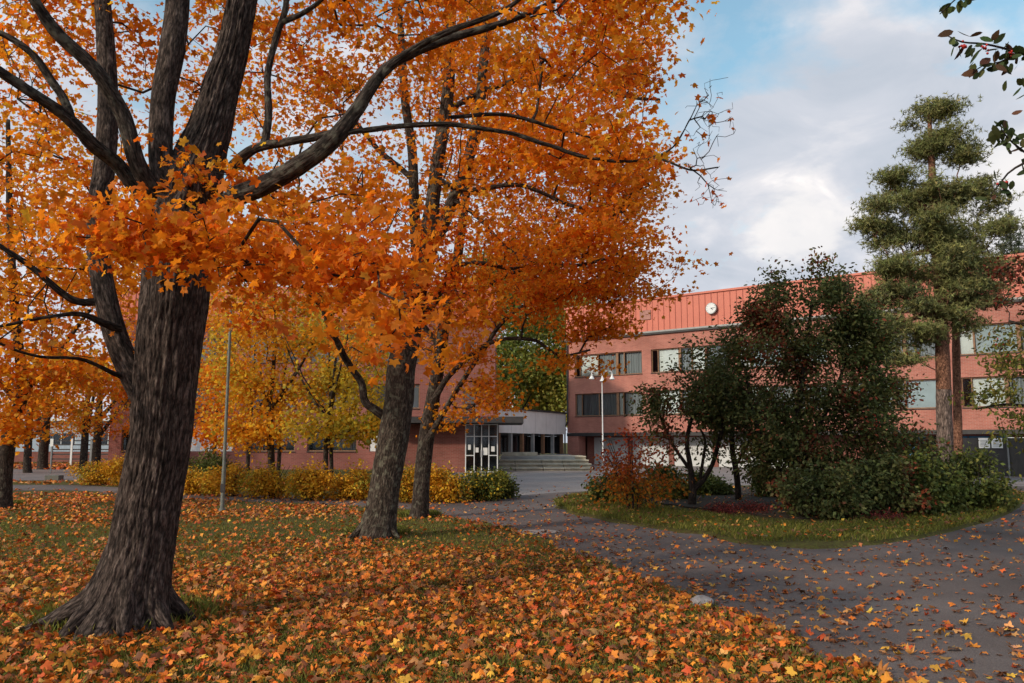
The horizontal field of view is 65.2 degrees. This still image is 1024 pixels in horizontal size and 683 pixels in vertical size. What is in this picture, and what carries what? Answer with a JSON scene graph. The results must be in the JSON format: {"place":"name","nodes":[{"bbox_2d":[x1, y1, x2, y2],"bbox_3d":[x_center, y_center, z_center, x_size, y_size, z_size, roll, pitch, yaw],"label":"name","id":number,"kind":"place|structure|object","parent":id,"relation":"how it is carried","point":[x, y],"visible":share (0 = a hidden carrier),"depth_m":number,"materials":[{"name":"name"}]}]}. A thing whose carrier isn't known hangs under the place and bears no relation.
{"place":"outdoors","nodes":[
{"label":"outdoors","id":0,"kind":"place"},
{"bbox_2d":[13,469,106,479],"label":"side road","id":1,"kind":"structure","parent":0,"point":[36,474],"depth_m":43.22,"materials":[{"name":"grey asphalt"}]},
{"bbox_2d":[45,437,63,479],"bbox_3d":[-21.268,5.439,37.281,0.650,2.000,0.450,0,-7,0],"label":"sign post","id":2,"kind":"object","parent":1,"relation":"on","point":[54,477],"visible":0.92,"depth_m":37.11,"materials":[{"name":"concrete"}]},
{"bbox_2d":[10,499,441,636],"bbox_3d":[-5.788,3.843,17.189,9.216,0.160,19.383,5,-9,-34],"label":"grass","id":3,"kind":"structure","parent":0,"point":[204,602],"depth_m":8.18,"materials":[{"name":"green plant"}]},
{"bbox_2d":[0,443,899,682],"bbox_3d":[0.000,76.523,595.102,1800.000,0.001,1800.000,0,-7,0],"label":"ground","id":4,"kind":"structure","parent":0,"point":[237,505],"depth_m":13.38,"materials":[{"name":"plant"}]},
{"bbox_2d":[0,336,87,472],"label":"maple tree","id":5,"kind":"object","parent":4,"relation":"on","point":[27,463],"visible":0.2,"depth_m":45.40,"materials":[{"name":"orange plant"}]},
{"bbox_2d":[0,418,109,461],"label":"pavilion","id":6,"kind":"structure","parent":4,"relation":"on","point":[19,456],"depth_m":71.38,"materials":[{"name":"brick"}]},
{"bbox_2d":[1,326,109,468],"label":"maple tree","id":7,"kind":"object","parent":4,"relation":"on","point":[43,454],"visible":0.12,"depth_m":51.47,"materials":[{"name":"orange plant"}]},
{"bbox_2d":[0,1,148,509],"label":"maple tree","id":8,"kind":"object","parent":4,"relation":"on","point":[13,424],"visible":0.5,"depth_m":21.10,"materials":[{"name":"orange plant"}]},
{"bbox_2d":[50,439,108,465],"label":"railing fence","id":9,"kind":"object","parent":4,"relation":"on","point":[71,449],"visible":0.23,"depth_m":59.42,"materials":[{"name":"metal"}]},
{"bbox_2d":[40,338,128,471],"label":"maple tree","id":10,"kind":"object","parent":4,"relation":"on","point":[86,431],"visible":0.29,"depth_m":47.33,"materials":[{"name":"orange plant"}]},
{"bbox_2d":[65,456,113,485],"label":"hedge shrub","id":11,"kind":"object","parent":4,"relation":"on","point":[89,474],"visible":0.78,"depth_m":32.72,"materials":[{"name":"yellow plant"}]},
{"bbox_2d":[58,300,135,469],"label":"maple tree","id":12,"kind":"object","parent":4,"relation":"on","point":[96,448],"visible":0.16,"depth_m":49.51,"materials":[{"name":"orange plant"}]},
{"bbox_2d":[95,451,124,485],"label":"hedge shrub","id":13,"kind":"object","parent":4,"relation":"on","point":[116,466],"visible":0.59,"depth_m":31.91,"materials":[{"name":"yellow plant"}]},
{"bbox_2d":[184,465,219,493],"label":"hedge shrub","id":14,"kind":"object","parent":4,"relation":"on","point":[190,485],"visible":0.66,"depth_m":26.77,"materials":[{"name":"yellow plant"}]},
{"bbox_2d":[188,445,243,474],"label":"evergreen shrub","id":15,"kind":"object","parent":4,"relation":"on","point":[214,459],"visible":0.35,"depth_m":33.51,"materials":[{"name":"green plant"}]},
{"bbox_2d":[192,458,251,496],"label":"hedge shrub","id":16,"kind":"object","parent":4,"relation":"on","point":[213,484],"visible":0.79,"depth_m":25.89,"materials":[{"name":"yellow plant"}]},
{"bbox_2d":[194,289,250,463],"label":"maple tree","id":17,"kind":"object","parent":4,"relation":"on","point":[210,301],"visible":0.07,"depth_m":41.60,"materials":[{"name":"orange plant"}]},
{"bbox_2d":[219,304,232,510],"bbox_3d":[-7.204,1.651,20.201,0.170,5.260,0.170,0,-7,0],"label":"metal pole","id":18,"kind":"object","parent":4,"relation":"on","point":[222,492],"visible":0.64,"depth_m":20.10,"materials":[{"name":"metal"}]},
{"bbox_2d":[191,310,306,470],"bbox_3d":[-13.073,2.299,36.210,4.698,8.210,5.505,-6,-9,39],"label":"maple tree","id":19,"kind":"object","parent":4,"relation":"on","point":[201,436],"visible":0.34,"depth_m":35.60,"materials":[{"name":"orange plant"}]},
{"bbox_2d":[194,237,327,471],"bbox_3d":[-10.628,0.422,32.831,6.323,11.148,6.743,-3,-8,19],"label":"maple tree","id":20,"kind":"object","parent":4,"relation":"on","point":[254,432],"visible":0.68,"depth_m":32.38,"materials":[{"name":"yellow plant"}]},
{"bbox_2d":[240,458,295,498],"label":"hedge shrub","id":21,"kind":"object","parent":4,"relation":"on","point":[261,481],"visible":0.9,"depth_m":24.90,"materials":[{"name":"yellow plant"}]},
{"bbox_2d":[210,285,356,476],"bbox_3d":[-10.020,1.190,35.496,6.552,10.239,6.195,3,-8,-21],"label":"maple tree","id":22,"kind":"object","parent":4,"relation":"on","point":[285,368],"visible":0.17,"depth_m":34.70,"materials":[{"name":"orange plant"}]},
{"bbox_2d":[275,453,343,500],"bbox_3d":[-6.079,4.157,24.373,2.091,1.524,1.984,0,-7,0],"label":"hedge shrub","id":23,"kind":"object","parent":4,"relation":"on","point":[310,483],"visible":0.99,"depth_m":24.06,"materials":[{"name":"yellow plant"}]},
{"bbox_2d":[108,287,522,471],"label":"brick wing","id":24,"kind":"structure","parent":4,"relation":"on","point":[477,446],"depth_m":51.53,"materials":[{"name":"red brick"}]},
{"bbox_2d":[120,426,127,451],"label":"window","id":25,"kind":"structure","parent":24,"relation":"in","point":[126,426],"depth_m":51.72,"materials":[{"name":"grey wood"}]},
{"bbox_2d":[196,384,231,408],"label":"window","id":26,"kind":"structure","parent":24,"relation":"in","point":[197,395],"depth_m":52.24,"materials":[{"name":"grey glass"}]},
{"bbox_2d":[201,338,236,362],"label":"window","id":27,"kind":"structure","parent":24,"relation":"in","point":[208,339],"depth_m":52.57,"materials":[{"name":"grey glass"}]},
{"bbox_2d":[245,426,294,451],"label":"window","id":28,"kind":"structure","parent":24,"relation":"in","point":[275,426],"depth_m":51.63,"materials":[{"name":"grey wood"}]},
{"bbox_2d":[248,384,295,408],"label":"window","id":29,"kind":"structure","parent":24,"relation":"in","point":[291,406],"depth_m":52.20,"materials":[{"name":"grey glass"}]},
{"bbox_2d":[249,338,297,362],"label":"window","id":30,"kind":"structure","parent":24,"relation":"in","point":[251,346],"depth_m":52.55,"materials":[{"name":"grey glass"}]},
{"bbox_2d":[306,426,356,451],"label":"window","id":31,"kind":"structure","parent":24,"relation":"in","point":[352,447],"depth_m":51.82,"materials":[{"name":"grey glass"}]},
{"bbox_2d":[310,387,356,408],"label":"window","id":32,"kind":"structure","parent":24,"relation":"in","point":[320,387],"depth_m":52.18,"materials":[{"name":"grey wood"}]},
{"bbox_2d":[310,338,356,362],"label":"window","id":33,"kind":"structure","parent":24,"relation":"in","point":[313,360],"depth_m":52.52,"materials":[{"name":"grey glass"}]},
{"bbox_2d":[371,384,419,408],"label":"window","id":34,"kind":"structure","parent":24,"relation":"in","point":[416,404],"depth_m":52.20,"materials":[{"name":"grey glass"}]},
{"bbox_2d":[376,343,419,362],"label":"window","id":35,"kind":"structure","parent":24,"relation":"in","point":[391,343],"depth_m":52.53,"materials":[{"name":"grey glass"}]},
{"bbox_2d":[463,392,476,411],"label":"window","id":36,"kind":"structure","parent":24,"relation":"in","point":[470,397],"depth_m":52.15,"materials":[{"name":"glass"}]},
{"bbox_2d":[465,424,497,471],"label":"entrance door","id":37,"kind":"structure","parent":24,"relation":"in","point":[485,451],"depth_m":46.54,"materials":[{"name":"white paint"}]},
{"bbox_2d":[255,304,409,472],"bbox_3d":[-6.913,1.776,31.733,6.100,8.128,5.223,0,-7,0],"label":"maple tree","id":38,"kind":"object","parent":4,"relation":"on","point":[345,425],"visible":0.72,"depth_m":30.87,"materials":[{"name":"yellow plant"}]},
{"bbox_2d":[283,295,389,479],"bbox_3d":[-6.570,1.807,32.011,5.253,8.118,4.745,0,-7,0],"label":"maple tree","id":39,"kind":"object","parent":4,"relation":"on","point":[330,363],"visible":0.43,"depth_m":31.56,"materials":[{"name":"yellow plant"}]},
{"bbox_2d":[323,459,371,499],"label":"hedge shrub","id":40,"kind":"object","parent":4,"relation":"on","point":[355,484],"visible":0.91,"depth_m":24.21,"materials":[{"name":"yellow plant"}]},
{"bbox_2d":[0,0,735,641],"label":"maple tree","id":41,"kind":"object","parent":4,"relation":"on","point":[178,238],"visible":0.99,"depth_m":7.69,"materials":[{"name":"orange plant"}]},
{"bbox_2d":[399,461,434,502],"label":"hedge shrub","id":42,"kind":"object","parent":4,"relation":"on","point":[407,481],"visible":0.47,"depth_m":23.25,"materials":[{"name":"yellow plant"}]},
{"bbox_2d":[142,0,732,540],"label":"maple tree","id":43,"kind":"object","parent":4,"relation":"on","point":[584,236],"visible":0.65,"depth_m":14.71,"materials":[{"name":"orange plant"}]},
{"bbox_2d":[408,460,474,503],"bbox_3d":[-2.108,4.122,23.482,1.938,1.281,1.732,4,-8,-29],"label":"hedge shrub","id":44,"kind":"object","parent":4,"relation":"on","point":[444,489],"visible":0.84,"depth_m":23.28,"materials":[{"name":"yellow plant"}]},
{"bbox_2d":[450,466,511,500],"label":"hedge shrub","id":45,"kind":"object","parent":4,"relation":"on","point":[487,486],"visible":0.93,"depth_m":24.01,"materials":[{"name":"green plant"}]},
{"bbox_2d":[473,466,522,498],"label":"hedge shrub","id":46,"kind":"object","parent":4,"relation":"on","point":[512,486],"visible":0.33,"depth_m":25.01,"materials":[{"name":"green plant"}]},
{"bbox_2d":[315,0,692,518],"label":"maple tree","id":47,"kind":"object","parent":4,"relation":"on","point":[431,420],"visible":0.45,"depth_m":18.36,"materials":[{"name":"orange plant"}]},
{"bbox_2d":[464,241,550,433],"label":"birch tree","id":48,"kind":"object","parent":4,"relation":"on","point":[508,352],"visible":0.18,"depth_m":74.95,"materials":[{"name":"green plant"}]},
{"bbox_2d":[0,462,1023,682],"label":"fallen leaves","id":49,"kind":"object","parent":4,"relation":"on","point":[467,643],"visible":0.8,"depth_m":8.09,"materials":[{"name":"orange plant"}]},
{"bbox_2d":[431,252,598,337],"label":"birch tree","id":50,"kind":"object","parent":4,"relation":"on","point":[510,323],"visible":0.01,"depth_m":87.54,"materials":[{"name":"green plant"}]},
{"bbox_2d":[507,264,576,454],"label":"birch tree","id":51,"kind":"object","parent":4,"relation":"on","point":[521,405],"visible":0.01,"depth_m":81.07,"materials":[{"name":"green plant"}]},
{"bbox_2d":[514,287,593,453],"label":"birch tree","id":52,"kind":"object","parent":4,"relation":"on","point":[555,398],"visible":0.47,"depth_m":76.23,"materials":[{"name":"green plant"}]},
{"bbox_2d":[690,595,713,606],"bbox_3d":[2.052,2.827,8.659,0.260,0.160,0.216,0,-7,0],"label":"rock","id":53,"kind":"object","parent":4,"relation":"on","point":[696,599],"visible":0.56,"depth_m":8.60,"materials":[{"name":"grey stone"}]},
{"bbox_2d":[938,0,1023,202],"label":"berry tree","id":54,"kind":"object","parent":4,"relation":"on","point":[1015,52],"visible":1,"depth_m":4.83,"materials":[{"name":"green plant"}]},
{"bbox_2d":[991,207,1023,255],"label":"spruce tree","id":55,"kind":"object","parent":4,"relation":"on","point":[1010,239],"visible":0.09,"depth_m":93.73,"materials":[{"name":"green plant"}]},
{"bbox_2d":[0,0,1023,442],"label":"sky","id":56,"kind":"structure","parent":0,"point":[816,89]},
{"bbox_2d":[13,472,1023,682],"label":"path","id":57,"kind":"structure","parent":0,"point":[992,644],"depth_m":10.39,"materials":[{"name":"grey asphalt"}]},
{"bbox_2d":[518,529,560,533],"bbox_3d":[0.520,3.726,15.691,0.920,0.001,0.878,0,-7,0],"label":"path patch","id":58,"kind":"object","parent":57,"relation":"on","point":[539,530],"visible":0.67,"depth_m":15.69,"materials":[{"name":"grey asphalt"}]},
{"bbox_2d":[947,247,1023,453],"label":"berry tree","id":59,"kind":"object","parent":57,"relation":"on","point":[1008,356],"visible":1,"depth_m":14.27,"materials":[{"name":"green plant"}]},
{"bbox_2d":[454,464,1023,495],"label":"yard","id":60,"kind":"structure","parent":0,"point":[563,481],"depth_m":38.48,"materials":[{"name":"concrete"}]},
{"bbox_2d":[500,454,574,466],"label":"terrace","id":61,"kind":"structure","parent":60,"relation":"on","point":[537,457],"depth_m":52.02,"materials":[{"name":"concrete"}]},
{"bbox_2d":[472,406,566,455],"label":"link building","id":62,"kind":"structure","parent":61,"relation":"on","point":[544,429],"depth_m":58.77,"materials":[{"name":"concrete"}]},
{"bbox_2d":[503,436,547,453],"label":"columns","id":63,"kind":"structure","parent":62,"relation":"in","point":[503,436],"depth_m":59.45,"materials":[{"name":"concrete"}]},
{"bbox_2d":[498,452,593,470],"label":"stone steps","id":64,"kind":"structure","parent":60,"relation":"on","point":[577,462],"depth_m":49.88,"materials":[{"name":"grey stone"}]},
{"bbox_2d":[589,371,614,466],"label":"street lamp","id":65,"kind":"object","parent":60,"relation":"on","point":[602,378],"visible":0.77,"depth_m":54.87,"materials":[{"name":"metal"}]},
{"bbox_2d":[564,253,1023,467],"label":"brick building","id":66,"kind":"structure","parent":60,"relation":"on","point":[695,316],"depth_m":57.44,"materials":[{"name":"brick"}]},
{"bbox_2d":[574,350,641,377],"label":"window","id":67,"kind":"structure","parent":66,"relation":"in","point":[635,358],"depth_m":60.70,"materials":[{"name":"grey glass"}]},
{"bbox_2d":[576,391,642,416],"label":"window","id":68,"kind":"structure","parent":66,"relation":"in","point":[613,405],"depth_m":61.00,"materials":[{"name":"grey glass"}]},
{"bbox_2d":[594,437,627,464],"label":"garage door","id":69,"kind":"structure","parent":66,"relation":"in","point":[597,444],"depth_m":61.74,"materials":[{"name":"paint"}]},
{"bbox_2d":[633,437,668,465],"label":"garage door","id":70,"kind":"structure","parent":66,"relation":"in","point":[636,442],"depth_m":59.52,"materials":[{"name":"paint"}]},
{"bbox_2d":[652,389,692,414],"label":"window","id":71,"kind":"structure","parent":66,"relation":"in","point":[671,401],"depth_m":57.51,"materials":[{"name":"grey glass"}]},
{"bbox_2d":[651,344,726,373],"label":"window","id":72,"kind":"structure","parent":66,"relation":"in","point":[666,353],"depth_m":57.89,"materials":[{"name":"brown glass"}]},
{"bbox_2d":[674,437,712,466],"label":"garage door","id":73,"kind":"structure","parent":66,"relation":"in","point":[693,444],"depth_m":57.55,"materials":[{"name":"paint"}]},
{"bbox_2d":[718,437,759,466],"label":"garage door","id":74,"kind":"structure","parent":66,"relation":"in","point":[727,454],"depth_m":56.03,"materials":[{"name":"paint"}]},
{"bbox_2d":[741,337,827,366],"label":"window","id":75,"kind":"structure","parent":66,"relation":"in","point":[820,337],"depth_m":53.84,"materials":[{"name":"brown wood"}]},
{"bbox_2d":[745,383,829,410],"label":"window","id":76,"kind":"structure","parent":66,"relation":"in","point":[779,386],"depth_m":52.75,"materials":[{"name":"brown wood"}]},
{"bbox_2d":[840,330,934,358],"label":"window","id":77,"kind":"structure","parent":66,"relation":"in","point":[930,350],"depth_m":48.15,"materials":[{"name":"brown glass"}]},
{"bbox_2d":[859,379,935,409],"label":"window","id":78,"kind":"structure","parent":66,"relation":"in","point":[929,391],"depth_m":47.82,"materials":[{"name":"grey glass"}]},
{"bbox_2d":[969,436,989,437],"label":"blue door","id":79,"kind":"structure","parent":66,"relation":"in","point":[969,436],"depth_m":46.86,"materials":[{"name":"paint"}]},
{"bbox_2d":[960,321,1023,355],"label":"window","id":80,"kind":"structure","parent":66,"relation":"in","point":[965,345],"depth_m":46.11,"materials":[{"name":"grey glass"}]},
{"bbox_2d":[961,375,1023,408],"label":"window","id":81,"kind":"structure","parent":66,"relation":"in","point":[975,380],"depth_m":45.72,"materials":[{"name":"grey glass"}]},
{"bbox_2d":[916,291,969,453],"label":"pine tree","id":82,"kind":"object","parent":60,"relation":"on","point":[957,409],"visible":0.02,"depth_m":33.88,"materials":[{"name":"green plant"}]},
{"bbox_2d":[963,435,1023,477],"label":"screen fence","id":83,"kind":"object","parent":60,"relation":"on","point":[1006,454],"visible":0.53,"depth_m":39.58,"materials":[{"name":"metal"}]},
{"bbox_2d":[551,485,1023,548],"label":"grass island","id":84,"kind":"structure","parent":0,"point":[814,544],"depth_m":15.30,"materials":[{"name":"green plant"}]},
{"bbox_2d":[580,469,645,503],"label":"green shrub","id":85,"kind":"object","parent":84,"relation":"on","point":[601,493],"visible":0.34,"depth_m":21.80,"materials":[{"name":"green plant"}]},
{"bbox_2d":[580,422,696,511],"bbox_3d":[3.027,3.131,19.725,2.651,2.275,2.241,-4,-8,29],"label":"red shrub","id":86,"kind":"object","parent":84,"relation":"on","point":[627,479],"visible":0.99,"depth_m":19.68,"materials":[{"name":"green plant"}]},
{"bbox_2d":[645,486,900,518],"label":"soil","id":87,"kind":"structure","parent":84,"relation":"on","point":[704,501],"depth_m":21.66,"materials":[{"name":"brown soil"}]},
{"bbox_2d":[639,460,711,498],"bbox_3d":[4.546,4.104,23.494,2.532,1.317,1.947,0,-7,0],"label":"green shrub","id":88,"kind":"object","parent":87,"relation":"on","point":[679,492],"visible":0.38,"depth_m":23.18,"materials":[{"name":"green plant"}]},
{"bbox_2d":[622,354,751,503],"bbox_3d":[4.731,2.415,21.211,3.546,4.206,2.574,0,-7,0],"label":"berry tree","id":89,"kind":"object","parent":87,"relation":"on","point":[655,401],"visible":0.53,"depth_m":21.18,"materials":[{"name":"green plant"}]},
{"bbox_2d":[686,465,734,494],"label":"green shrub","id":90,"kind":"object","parent":87,"relation":"on","point":[718,485],"visible":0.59,"depth_m":24.92,"materials":[{"name":"green plant"}]},
{"bbox_2d":[671,349,780,499],"bbox_3d":[6.282,2.402,22.962,3.626,4.691,2.983,0,-7,0],"label":"berry tree","id":91,"kind":"object","parent":87,"relation":"on","point":[737,483],"visible":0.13,"depth_m":22.80,"materials":[{"name":"green plant"}]},
{"bbox_2d":[702,498,773,514],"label":"creeping shrub","id":92,"kind":"object","parent":87,"relation":"on","point":[726,508],"visible":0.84,"depth_m":18.98,"materials":[{"name":"red plant"}]},
{"bbox_2d":[743,460,797,496],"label":"green shrub","id":93,"kind":"object","parent":87,"relation":"on","point":[759,491],"visible":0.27,"depth_m":24.16,"materials":[{"name":"green plant"}]},
{"bbox_2d":[668,246,952,509],"bbox_3d":[7.614,0.948,20.585,7.243,6.981,3.708,0,-7,0],"label":"berry tree","id":94,"kind":"object","parent":87,"relation":"on","point":[788,437],"visible":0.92,"depth_m":20.18,"materials":[{"name":"green plant"}]},
{"bbox_2d":[754,454,888,519],"bbox_3d":[6.915,3.261,17.677,3.021,1.561,1.866,0,-7,0],"label":"green shrub","id":95,"kind":"object","parent":87,"relation":"on","point":[833,496],"visible":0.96,"depth_m":17.39,"materials":[{"name":"green plant"}]},
{"bbox_2d":[828,452,943,515],"bbox_3d":[8.445,3.315,18.282,2.413,1.582,2.162,0,-7,0],"label":"green shrub","id":96,"kind":"object","parent":87,"relation":"on","point":[892,480],"visible":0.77,"depth_m":17.79,"materials":[{"name":"green plant"}]},
{"bbox_2d":[861,434,958,459],"bbox_3d":[11.373,3.800,23.685,3.220,2.076,2.971,0,-7,0],"label":"green shrub","id":97,"kind":"object","parent":87,"relation":"on","point":[945,449],"depth_m":23.34,"materials":[{"name":"green plant"}]},
{"bbox_2d":[850,504,908,521],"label":"creeping shrub","id":98,"kind":"object","parent":84,"relation":"on","point":[889,515],"visible":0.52,"depth_m":17.09,"materials":[{"name":"red plant"}]},
{"bbox_2d":[836,91,1023,465],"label":"pine tree","id":99,"kind":"object","parent":84,"relation":"on","point":[955,263],"visible":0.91,"depth_m":32.22,"materials":[{"name":"green plant"}]},
{"bbox_2d":[890,444,983,515],"bbox_3d":[9.857,3.288,18.853,2.536,1.774,2.637,0,-7,0],"label":"green shrub","id":100,"kind":"object","parent":84,"relation":"on","point":[945,486],"visible":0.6,"depth_m":18.47,"materials":[{"name":"green plant"}]},
{"bbox_2d":[940,440,1023,510],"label":"green shrub","id":101,"kind":"object","parent":84,"relation":"on","point":[993,494],"visible":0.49,"depth_m":20.07,"materials":[{"name":"green plant"}]}
]}

